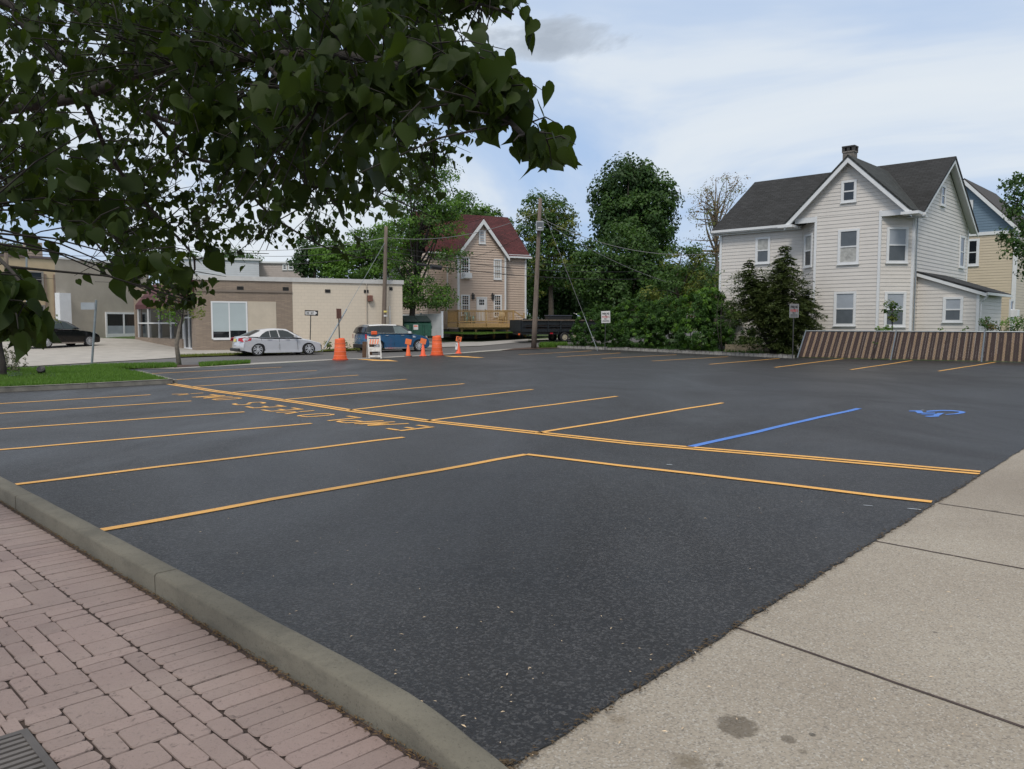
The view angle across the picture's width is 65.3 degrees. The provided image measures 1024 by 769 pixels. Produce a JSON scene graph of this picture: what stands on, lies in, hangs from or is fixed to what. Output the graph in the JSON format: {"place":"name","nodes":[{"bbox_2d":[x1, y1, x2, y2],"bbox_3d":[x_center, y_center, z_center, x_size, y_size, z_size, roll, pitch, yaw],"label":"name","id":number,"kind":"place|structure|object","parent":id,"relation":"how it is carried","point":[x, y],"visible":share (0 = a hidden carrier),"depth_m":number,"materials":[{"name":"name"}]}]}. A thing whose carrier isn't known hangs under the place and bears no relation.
{"place":"outdoors","nodes":[
{"label":"outdoors","id":0,"kind":"place"},
{"bbox_2d":[2,338,353,366],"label":"pavement","id":1,"kind":"structure","parent":0,"point":[111,349],"depth_m":47.19,"materials":[{"name":"concrete"}]},
{"bbox_2d":[31,320,99,347],"bbox_3d":[-29.597,-3.347,52.110,2.386,1.819,4.997,2,5,24],"label":"dark suv","id":2,"kind":"object","parent":1,"relation":"on","point":[66,334],"visible":0.47,"depth_m":51.90,"materials":[{"name":"black paint"}]},
{"bbox_2d":[305,310,317,339],"bbox_3d":[-12.524,-3.383,49.986,0.824,2.536,0.091,-1,4,-8],"label":"one way sign","id":3,"kind":"object","parent":1,"relation":"on","point":[310,313],"visible":0.99,"depth_m":49.88,"materials":[{"name":"metal"}]},
{"bbox_2d":[382,226,387,323],"bbox_3d":[-8.671,-6.598,54.234,0.559,8.175,0.340,0,4,0],"label":"utility pole","id":4,"kind":"object","parent":1,"relation":"on","point":[384,301],"visible":0.91,"depth_m":54.09,"materials":[{"name":"brown wood"}]},
{"bbox_2d":[177,238,381,250],"bbox_3d":[-18.044,-10.186,57.689,20.474,1.116,0.036,2,5,21],"label":"overhead wire","id":5,"kind":"object","parent":4,"relation":"attached to","point":[290,249],"visible":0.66,"depth_m":57.22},
{"bbox_2d":[322,243,384,350],"bbox_3d":[-10.038,-5.845,51.282,0.100,7.284,6.731,2,5,27],"label":"guy wire","id":6,"kind":"object","parent":4,"relation":"attached to","point":[344,312],"visible":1,"depth_m":49.96,"materials":[{"name":"metal"}]},
{"bbox_2d":[387,251,715,271],"bbox_3d":[5.465,-9.363,61.759,31.968,1.355,0.040,-2,5,-29],"label":"overhead wire","id":7,"kind":"object","parent":4,"relation":"attached to","point":[516,268],"visible":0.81,"depth_m":58.56,"materials":[{"name":"black plastic"}]},
{"bbox_2d":[387,258,717,279],"bbox_3d":[5.470,-8.697,61.810,31.989,1.102,0.440,-2,5,-29],"label":"overhead wire","id":8,"kind":"object","parent":4,"relation":"attached to","point":[436,267],"visible":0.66,"depth_m":57.16,"materials":[{"name":"black plastic"}]},
{"bbox_2d":[387,246,718,265],"bbox_3d":[5.462,-9.815,61.725,31.955,1.315,0.029,-2,5,-29],"label":"overhead wire","id":9,"kind":"object","parent":4,"relation":"attached to","point":[521,262],"visible":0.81,"depth_m":59.02,"materials":[{"name":"black plastic"}]},
{"bbox_2d":[180,348,383,356],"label":"verge grass","id":10,"kind":"structure","parent":0,"point":[204,354],"depth_m":44.08,"materials":[{"name":"green plant"}]},
{"bbox_2d":[2,315,717,386],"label":"ground","id":11,"kind":"structure","parent":0,"point":[446,339],"depth_m":62.83,"materials":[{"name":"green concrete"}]},
{"bbox_2d":[0,240,22,254],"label":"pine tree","id":12,"kind":"object","parent":11,"relation":"on","point":[6,248],"visible":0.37,"depth_m":93.17,"materials":[{"name":"green plant"}]},
{"bbox_2d":[0,242,55,318],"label":"peach office","id":13,"kind":"structure","parent":11,"relation":"on","point":[41,262],"depth_m":79.56,"materials":[{"name":"paint"}]},
{"bbox_2d":[29,271,44,288],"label":"window","id":14,"kind":"structure","parent":13,"relation":"in","point":[35,274],"depth_m":79.13,"materials":[{"name":"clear glass"}]},
{"bbox_2d":[55,257,148,337],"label":"plain hall","id":15,"kind":"structure","parent":11,"relation":"on","point":[115,316],"depth_m":60.83,"materials":[{"name":"grey paint"}]},
{"bbox_2d":[105,312,134,336],"bbox_3d":[-30.811,-4.734,63.417,0.100,1.976,3.257,2,5,25],"label":"shop window","id":16,"kind":"structure","parent":15,"relation":"in","point":[117,324],"depth_m":63.05,"materials":[{"name":"glass"}]},
{"bbox_2d":[151,273,205,364],"bbox_3d":[-14.133,-2.745,33.831,2.247,4.238,1.580,-1,5,-19],"label":"street tree","id":17,"kind":"object","parent":11,"relation":"on","point":[176,345],"visible":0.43,"depth_m":33.83,"materials":[{"name":"green plant"}]},
{"bbox_2d":[125,364,233,368],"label":"verge","id":18,"kind":"structure","parent":11,"relation":"on","point":[184,366],"depth_m":32.87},
{"bbox_2d":[81,300,96,362],"bbox_3d":[-16.901,-2.043,32.045,0.639,2.688,0.115,0,4,0],"label":"street sign","id":19,"kind":"object","parent":18,"relation":"on","point":[88,305],"visible":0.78,"depth_m":31.95,"materials":[{"name":"metal"}]},
{"bbox_2d":[89,359,250,368],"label":"verge grass","id":20,"kind":"structure","parent":18,"relation":"on","point":[161,364],"depth_m":31.89,"materials":[{"name":"plant"}]},
{"bbox_2d":[147,246,263,262],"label":"hazy tree","id":21,"kind":"object","parent":11,"relation":"on","point":[227,256],"visible":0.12,"depth_m":108.00,"materials":[{"name":"green plant"}]},
{"bbox_2d":[0,502,437,768],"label":"walkway","id":22,"kind":"structure","parent":11,"relation":"on","point":[100,668],"depth_m":3.76,"materials":[{"name":"brick"}]},
{"bbox_2d":[0,728,58,768],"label":"drain grate","id":23,"kind":"object","parent":22,"relation":"on","point":[22,749],"visible":1,"depth_m":3.17,"materials":[{"name":"metal"}]},
{"bbox_2d":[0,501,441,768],"bbox_3d":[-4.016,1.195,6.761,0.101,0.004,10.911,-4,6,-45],"label":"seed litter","id":24,"kind":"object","parent":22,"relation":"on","point":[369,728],"visible":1,"depth_m":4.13,"materials":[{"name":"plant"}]},
{"bbox_2d":[181,257,260,276],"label":"sided block","id":25,"kind":"structure","parent":11,"relation":"on","point":[248,269],"depth_m":84.91,"materials":[{"name":"white"}]},
{"bbox_2d":[134,275,403,349],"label":"corner store","id":26,"kind":"structure","parent":11,"relation":"on","point":[238,306],"depth_m":52.43,"materials":[{"name":"beige brick"}]},
{"bbox_2d":[211,301,247,339],"bbox_3d":[-17.844,-4.034,50.472,2.182,2.431,0.050,-2,5,-26],"label":"shop window","id":27,"kind":"structure","parent":26,"relation":"in","point":[229,319],"depth_m":50.43,"materials":[{"name":"white glass"}]},
{"bbox_2d":[259,261,301,277],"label":"grey block","id":28,"kind":"structure","parent":11,"relation":"on","point":[273,269],"depth_m":87.65,"materials":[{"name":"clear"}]},
{"bbox_2d":[0,0,582,363],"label":"linden tree","id":29,"kind":"object","parent":11,"relation":"on","point":[376,95],"visible":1,"depth_m":3.52,"materials":[{"name":"green plant"}]},
{"bbox_2d":[285,214,328,277],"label":"ivy clad tree","id":30,"kind":"object","parent":11,"relation":"on","point":[305,270],"visible":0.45,"depth_m":82.60,"materials":[{"name":"green plant"}]},
{"bbox_2d":[129,349,506,368],"bbox_3d":[-6.524,-1.517,41.965,1.702,0.122,28.315,3,5,33],"label":"apron","id":31,"kind":"object","parent":11,"relation":"on","point":[302,361],"visible":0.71,"depth_m":35.64,"materials":[{"name":"concrete"}]},
{"bbox_2d":[366,331,381,358],"bbox_3d":[-7.013,-2.022,40.551,0.666,1.365,0.875,-1,5,-18],"label":"barricade","id":32,"kind":"object","parent":31,"relation":"on","point":[373,341],"visible":1,"depth_m":40.40,"materials":[{"name":"white plastic"}]},
{"bbox_2d":[307,218,401,279],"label":"bright tree","id":33,"kind":"object","parent":11,"relation":"on","point":[341,268],"visible":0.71,"depth_m":76.19,"materials":[{"name":"green plant"}]},
{"bbox_2d":[369,151,478,315],"bbox_3d":[-6.546,-10.509,60.581,8.139,15.090,5.584,0,4,0],"label":"locust tree","id":34,"kind":"object","parent":11,"relation":"on","point":[412,297],"visible":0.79,"depth_m":59.90,"materials":[{"name":"green plant"}]},
{"bbox_2d":[397,212,531,338],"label":"tan house","id":35,"kind":"structure","parent":11,"relation":"on","point":[481,291],"depth_m":67.08,"materials":[{"name":"wood"}]},
{"bbox_2d":[461,295,469,315],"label":"window","id":36,"kind":"structure","parent":35,"relation":"in","point":[467,300],"depth_m":65.92,"materials":[{"name":"white glass"}]},
{"bbox_2d":[460,257,471,278],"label":"window","id":37,"kind":"structure","parent":35,"relation":"in","point":[466,274],"depth_m":65.61,"materials":[{"name":"white glass"}]},
{"bbox_2d":[476,297,486,320],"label":"door","id":38,"kind":"structure","parent":35,"relation":"in","point":[481,302],"depth_m":66.56,"materials":[{"name":"wood"}]},
{"bbox_2d":[493,259,501,279],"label":"window","id":39,"kind":"structure","parent":35,"relation":"in","point":[499,261],"depth_m":67.02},
{"bbox_2d":[493,295,501,317],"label":"window","id":40,"kind":"structure","parent":35,"relation":"in","point":[497,303],"depth_m":67.24,"materials":[{"name":"white glass"}]},
{"bbox_2d":[446,190,513,224],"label":"maple tree","id":41,"kind":"object","parent":11,"relation":"on","point":[481,210],"visible":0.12,"depth_m":89.62,"materials":[{"name":"green plant"}]},
{"bbox_2d":[447,310,525,338],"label":"wooden deck","id":42,"kind":"structure","parent":11,"relation":"on","point":[453,320],"depth_m":64.50,"materials":[{"name":"brown wood"}]},
{"bbox_2d":[0,348,1023,766],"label":"parking lot","id":43,"kind":"structure","parent":11,"relation":"on","point":[656,504],"depth_m":8.36,"materials":[{"name":"asphalt"}]},
{"bbox_2d":[0,476,32,510],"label":"kerb","id":44,"kind":"structure","parent":43,"relation":"on","point":[10,491],"depth_m":7.64,"materials":[{"name":"concrete"}]},
{"bbox_2d":[0,379,172,391],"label":"island kerb","id":45,"kind":"structure","parent":43,"relation":"on","point":[78,385],"depth_m":21.35,"materials":[{"name":"concrete"}]},
{"bbox_2d":[16,494,175,595],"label":"kerb","id":46,"kind":"structure","parent":43,"relation":"on","point":[137,565],"depth_m":5.93,"materials":[{"name":"concrete"}]},
{"bbox_2d":[155,569,508,768],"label":"kerb","id":47,"kind":"structure","parent":43,"relation":"on","point":[409,720],"depth_m":3.67,"materials":[{"name":"concrete"}]},
{"bbox_2d":[332,338,347,359],"bbox_3d":[-8.268,-1.705,38.424,0.759,1.051,0.759,0,4,0],"label":"traffic barrel","id":48,"kind":"object","parent":43,"relation":"on","point":[340,350],"visible":0.98,"depth_m":38.19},
{"bbox_2d":[430,335,443,355],"bbox_3d":[-4.153,-2.164,44.204,0.782,1.101,0.782,0,4,0],"label":"traffic barrel","id":49,"kind":"object","parent":43,"relation":"on","point":[436,346],"visible":1,"depth_m":43.95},
{"bbox_2d":[507,347,557,349],"bbox_3d":[1.236,-2.389,52.777,1.931,0.114,6.520,3,5,36],"label":"curb","id":50,"kind":"object","parent":43,"relation":"on","point":[526,348],"visible":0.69,"depth_m":52.75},
{"bbox_2d":[531,198,543,347],"bbox_3d":[1.664,-7.297,52.663,0.791,9.883,0.686,0,4,0],"label":"utility pole","id":51,"kind":"object","parent":50,"relation":"on","point":[539,225],"visible":0.98,"depth_m":52.72,"materials":[{"name":"brown wood"}]},
{"bbox_2d":[541,218,715,254],"bbox_3d":[7.408,-9.513,51.029,11.523,2.658,0.033,1,4,16],"label":"overhead wire","id":52,"kind":"object","parent":51,"relation":"attached to","point":[635,250],"visible":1,"depth_m":50.85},
{"bbox_2d":[115,407,991,760],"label":"fallen petals","id":53,"kind":"object","parent":43,"relation":"on","point":[683,727],"visible":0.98,"depth_m":3.85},
{"bbox_2d":[601,311,609,349],"bbox_3d":[6.010,-3.417,51.308,0.607,2.605,0.084,0,4,0],"label":"parking sign","id":54,"kind":"object","parent":43,"relation":"on","point":[605,317],"visible":0.98,"depth_m":51.21,"materials":[{"name":"metal"}]},
{"bbox_2d":[557,346,794,357],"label":"granite kerb","id":55,"kind":"structure","parent":43,"relation":"on","point":[698,352],"depth_m":46.85,"materials":[{"name":"stone"}]},
{"bbox_2d":[499,476,977,768],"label":"edge grit","id":56,"kind":"object","parent":43,"relation":"on","point":[504,762],"visible":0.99,"depth_m":4.00,"materials":[{"name":"gravel"}]},
{"bbox_2d":[789,304,798,358],"bbox_3d":[14.056,-2.608,39.921,0.464,2.827,0.084,0,4,0],"label":"parking sign","id":57,"kind":"object","parent":43,"relation":"on","point":[793,311],"visible":1,"depth_m":39.81,"materials":[{"name":"metal"}]},
{"bbox_2d":[513,187,592,314],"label":"open crowned tree","id":58,"kind":"object","parent":11,"relation":"on","point":[549,244],"visible":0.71,"depth_m":78.42,"materials":[{"name":"green plant"}]},
{"bbox_2d":[526,270,597,319],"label":"dark tree","id":59,"kind":"object","parent":11,"relation":"on","point":[570,303],"visible":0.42,"depth_m":84.34,"materials":[{"name":"green plant"}]},
{"bbox_2d":[561,218,676,322],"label":"maple tree","id":60,"kind":"object","parent":11,"relation":"on","point":[593,291],"visible":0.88,"depth_m":65.31,"materials":[{"name":"green plant"}]},
{"bbox_2d":[526,246,718,325],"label":"distant wood","id":61,"kind":"object","parent":11,"relation":"on","point":[709,270],"visible":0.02,"depth_m":100.86,"materials":[{"name":"green plant"}]},
{"bbox_2d":[586,151,685,330],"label":"maple tree","id":62,"kind":"object","parent":11,"relation":"on","point":[634,192],"visible":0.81,"depth_m":73.65,"materials":[{"name":"green plant"}]},
{"bbox_2d":[636,238,718,318],"bbox_3d":[12.717,-6.918,59.661,7.044,8.070,4.254,0,4,0],"label":"understory tree","id":63,"kind":"object","parent":11,"relation":"on","point":[682,273],"visible":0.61,"depth_m":59.06,"materials":[{"name":"green plant"}]},
{"bbox_2d":[679,172,748,321],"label":"rusty tree","id":64,"kind":"object","parent":11,"relation":"on","point":[714,221],"visible":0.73,"depth_m":76.86,"materials":[{"name":"brown plant"}]},
{"bbox_2d":[711,145,1019,357],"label":"white house","id":65,"kind":"structure","parent":11,"relation":"on","point":[864,240],"depth_m":43.15,"materials":[{"name":"wood"}]},
{"bbox_2d":[754,237,770,264],"bbox_3d":[14.818,-7.903,47.232,0.979,1.588,0.115,4,6,43],"label":"window","id":66,"kind":"structure","parent":65,"relation":"in","point":[762,244],"depth_m":47.25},
{"bbox_2d":[802,233,812,268],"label":"window","id":67,"kind":"structure","parent":65,"relation":"in","point":[808,239],"depth_m":44.72,"materials":[{"name":"white glass"}]},
{"bbox_2d":[832,291,856,326],"bbox_3d":[17.865,-4.046,42.916,1.237,1.869,0.115,4,6,43],"label":"window","id":68,"kind":"structure","parent":65,"relation":"in","point":[844,310],"depth_m":42.92,"materials":[{"name":"glass"}]},
{"bbox_2d":[836,228,859,265],"bbox_3d":[17.934,-7.327,42.606,1.180,1.895,0.115,4,6,43],"label":"window","id":69,"kind":"structure","parent":65,"relation":"in","point":[848,239],"depth_m":42.61,"materials":[{"name":"glass"}]},
{"bbox_2d":[840,179,856,203],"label":"window","id":70,"kind":"structure","parent":65,"relation":"in","point":[848,187],"depth_m":42.44,"materials":[{"name":"white glass"}]},
{"bbox_2d":[883,292,906,327],"bbox_3d":[20.040,-3.914,41.794,1.200,1.873,0.115,0,4,-2],"label":"window","id":71,"kind":"structure","parent":65,"relation":"in","point":[898,297],"depth_m":41.80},
{"bbox_2d":[885,227,908,263],"bbox_3d":[20.040,-7.229,41.545,1.200,1.883,0.115,0,4,-2],"label":"window","id":72,"kind":"structure","parent":65,"relation":"in","point":[897,238],"depth_m":41.55,"materials":[{"name":"glass"}]},
{"bbox_2d":[940,185,945,207],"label":"window","id":73,"kind":"structure","parent":65,"relation":"in","point":[943,188],"depth_m":44.78,"materials":[{"name":"white glass"}]},
{"bbox_2d":[941,297,963,322],"bbox_3d":[22.736,-3.840,41.211,1.011,1.338,0.115,4,6,43],"label":"window","id":74,"kind":"structure","parent":65,"relation":"in","point":[952,312],"depth_m":41.22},
{"bbox_2d":[958,235,965,268],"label":"window","id":75,"kind":"structure","parent":65,"relation":"in","point":[962,241],"depth_m":48.18,"materials":[{"name":"white glass"}]},
{"bbox_2d":[1008,299,1019,320],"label":"window","id":76,"kind":"structure","parent":65,"relation":"in","point":[1012,313],"depth_m":45.55,"materials":[{"name":"white glass"}]},
{"bbox_2d":[797,330,1023,361],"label":"slat fence","id":77,"kind":"object","parent":11,"relation":"on","point":[836,346],"visible":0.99,"depth_m":38.09,"materials":[{"name":"wood"}]},
{"bbox_2d":[963,178,1023,339],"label":"blue gabled house","id":78,"kind":"structure","parent":11,"relation":"on","point":[988,267],"depth_m":58.71,"materials":[{"name":"beige"}]},
{"bbox_2d":[968,238,979,266],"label":"window","id":79,"kind":"structure","parent":78,"relation":"in","point":[974,244],"depth_m":59.37,"materials":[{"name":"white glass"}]},
{"bbox_2d":[34,330,714,366],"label":"street","id":80,"kind":"structure","parent":0,"point":[298,357],"depth_m":44.69,"materials":[{"name":"asphalt"}]},
{"bbox_2d":[230,328,321,355],"bbox_3d":[-13.290,-2.432,45.183,4.882,1.530,2.225,-3,5,-37],"label":"silver sedan","id":81,"kind":"object","parent":80,"relation":"on","point":[258,342],"visible":1,"depth_m":44.23,"materials":[{"name":"paint"}]},
{"bbox_2d":[353,324,428,350],"bbox_3d":[-7.528,-2.929,50.008,4.628,1.728,2.311,-3,5,-36],"label":"blue crossover","id":82,"kind":"object","parent":80,"relation":"on","point":[393,336],"visible":0.67,"depth_m":49.03,"materials":[{"name":"paint"}]},
{"bbox_2d":[510,319,596,341],"bbox_3d":[3.867,-4.200,62.343,8.002,1.720,2.220,-2,5,-24],"label":"utility trailer","id":83,"kind":"object","parent":80,"relation":"on","point":[521,326],"visible":0.82,"depth_m":60.98,"materials":[{"name":"metal"}]},
{"bbox_2d":[528,325,571,328],"bbox_3d":[3.277,-4.686,61.947,6.068,0.748,1.764,-2,5,-24],"label":"scrap heap","id":84,"kind":"object","parent":83,"relation":"in","point":[546,328],"visible":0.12,"depth_m":60.64,"materials":[{"name":"black metal"}]},
{"bbox_2d":[544,315,571,319],"bbox_3d":[3.595,-5.049,62.027,2.080,0.660,0.780,-2,5,-24],"label":"storage trunk","id":85,"kind":"object","parent":84,"relation":"on","point":[562,317],"visible":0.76,"depth_m":61.70,"materials":[{"name":"black plastic"}]},
{"bbox_2d":[427,338,527,347],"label":"driveway","id":86,"kind":"structure","parent":0,"point":[448,344],"depth_m":59.60,"materials":[{"name":"concrete"}]},
{"bbox_2d":[403,316,431,337],"bbox_3d":[-6.943,-4.168,57.742,2.200,1.607,1.370,-2,5,-20],"label":"dumpster","id":87,"kind":"object","parent":86,"relation":"on","point":[419,325],"visible":0.62,"depth_m":57.31,"materials":[{"name":"metal"}]},
{"bbox_2d":[403,311,443,337],"bbox_3d":[-7.133,-4.707,62.777,0.180,1.973,7.196,-3,5,-33],"label":"vinyl fence","id":88,"kind":"object","parent":86,"relation":"on","point":[436,323],"visible":0.45,"depth_m":60.59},
{"bbox_2d":[443,331,512,333],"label":"house lawn grass","id":89,"kind":"structure","parent":0,"point":[470,332],"depth_m":63.18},
{"bbox_2d":[0,0,1023,284],"label":"sky","id":90,"kind":"structure","parent":0,"point":[760,90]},
{"bbox_2d":[538,341,567,347],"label":"grass","id":91,"kind":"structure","parent":0,"point":[546,344],"depth_m":54.07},
{"bbox_2d":[510,449,1023,768],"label":"sidewalk","id":92,"kind":"structure","parent":0,"point":[807,717],"depth_m":3.91,"materials":[{"name":"concrete"}]},
{"bbox_2d":[735,627,1023,727],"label":"sidewalk joint","id":93,"kind":"object","parent":92,"relation":"on","point":[886,679],"visible":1,"depth_m":3.85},
{"bbox_2d":[877,541,1023,568],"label":"sidewalk joint","id":94,"kind":"object","parent":92,"relation":"on","point":[952,555],"visible":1,"depth_m":5.95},
{"bbox_2d":[795,346,1023,362],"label":"yard soil","id":95,"kind":"structure","parent":0,"point":[907,359],"depth_m":39.43,"materials":[{"name":"brown soil"}]},
{"bbox_2d":[881,299,902,341],"bbox_3d":[19.116,-2.723,40.241,1.148,3.213,0.888,0,4,0],"label":"sapling","id":96,"kind":"object","parent":95,"relation":"on","point":[895,305],"visible":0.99,"depth_m":40.13,"materials":[{"name":"green plant"}]},
{"bbox_2d":[978,316,1002,359],"bbox_3d":[23.037,-2.239,38.577,1.227,2.117,0.828,0,4,0],"label":"rose bush","id":97,"kind":"object","parent":95,"relation":"on","point":[986,324],"visible":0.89,"depth_m":38.45,"materials":[{"name":"green plant"}]},
{"bbox_2d":[994,171,1023,281],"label":"edge tree","id":98,"kind":"object","parent":95,"relation":"on","point":[1015,211],"visible":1,"depth_m":36.46,"materials":[{"name":"green plant"}]},
{"bbox_2d":[999,315,1023,356],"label":"feathery bush","id":99,"kind":"object","parent":95,"relation":"on","point":[1012,326],"visible":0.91,"depth_m":38.17,"materials":[{"name":"green plant"}]},
{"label":"hedge bed","id":100,"kind":"structure","parent":0,"visible":0},
{"bbox_2d":[569,303,632,346],"bbox_3d":[6.152,-4.036,54.334,4.511,3.125,2.254,0,4,0],"label":"clipped hedge","id":101,"kind":"object","parent":100,"relation":"on","point":[581,336],"visible":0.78,"depth_m":54.02,"materials":[{"name":"green plant"}]},
{"bbox_2d":[610,295,689,348],"bbox_3d":[8.973,-4.126,51.822,5.346,3.793,2.902,0,4,0],"label":"hedge bush","id":102,"kind":"object","parent":100,"relation":"on","point":[655,326],"visible":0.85,"depth_m":51.32,"materials":[{"name":"green plant"}]},
{"bbox_2d":[565,341,794,354],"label":"bed weeds","id":103,"kind":"object","parent":100,"relation":"on","point":[713,349],"visible":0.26,"depth_m":51.19,"materials":[{"name":"green plant"}]},
{"bbox_2d":[671,287,760,350],"bbox_3d":[12.988,-3.847,48.447,6.667,4.101,2.654,0,4,0],"label":"overgrown shrub","id":104,"kind":"object","parent":100,"relation":"on","point":[707,309],"visible":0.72,"depth_m":47.91,"materials":[{"name":"green plant"}]},
{"bbox_2d":[716,269,726,350],"bbox_3d":[12.683,-4.340,47.331,1.251,4.955,0.692,0,4,0],"label":"climbing vine","id":105,"kind":"object","parent":100,"relation":"on","point":[721,346],"visible":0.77,"depth_m":47.21,"materials":[{"name":"green plant"}]},
{"bbox_2d":[725,344,763,352],"bbox_3d":[13.688,-2.099,47.086,2.175,0.580,0.388,2,5,26],"label":"low grass clump","id":106,"kind":"object","parent":100,"relation":"on","point":[737,348],"visible":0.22,"depth_m":47.10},
{"bbox_2d":[716,246,828,354],"bbox_3d":[13.979,-4.422,42.846,6.008,6.118,4.733,0,4,0],"label":"spruce tree","id":107,"kind":"object","parent":100,"relation":"on","point":[763,307],"visible":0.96,"depth_m":42.34,"materials":[{"name":"green plant"}]},
{"label":"island lawn","id":108,"kind":"structure","parent":0,"visible":0},
{"bbox_2d":[0,364,169,385],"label":"lawn grass","id":109,"kind":"structure","parent":108,"relation":"on","point":[71,374],"depth_m":24.80,"materials":[{"name":"plant"}]},
{"label":"mulch bed","id":110,"kind":"structure","parent":108,"relation":"on","visible":0},
{"bbox_2d":[3,346,28,371],"bbox_3d":[-17.780,-0.880,27.761,1.810,1.053,1.229,0,4,0],"label":"dome shrub","id":111,"kind":"object","parent":110,"relation":"on","point":[13,359],"visible":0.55,"depth_m":27.68,"materials":[{"name":"green plant"}]},
{"bbox_2d":[0,314,59,374],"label":"garden tree","id":112,"kind":"object","parent":110,"relation":"on","point":[3,369],"visible":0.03,"depth_m":25.55,"materials":[{"name":"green plant"}]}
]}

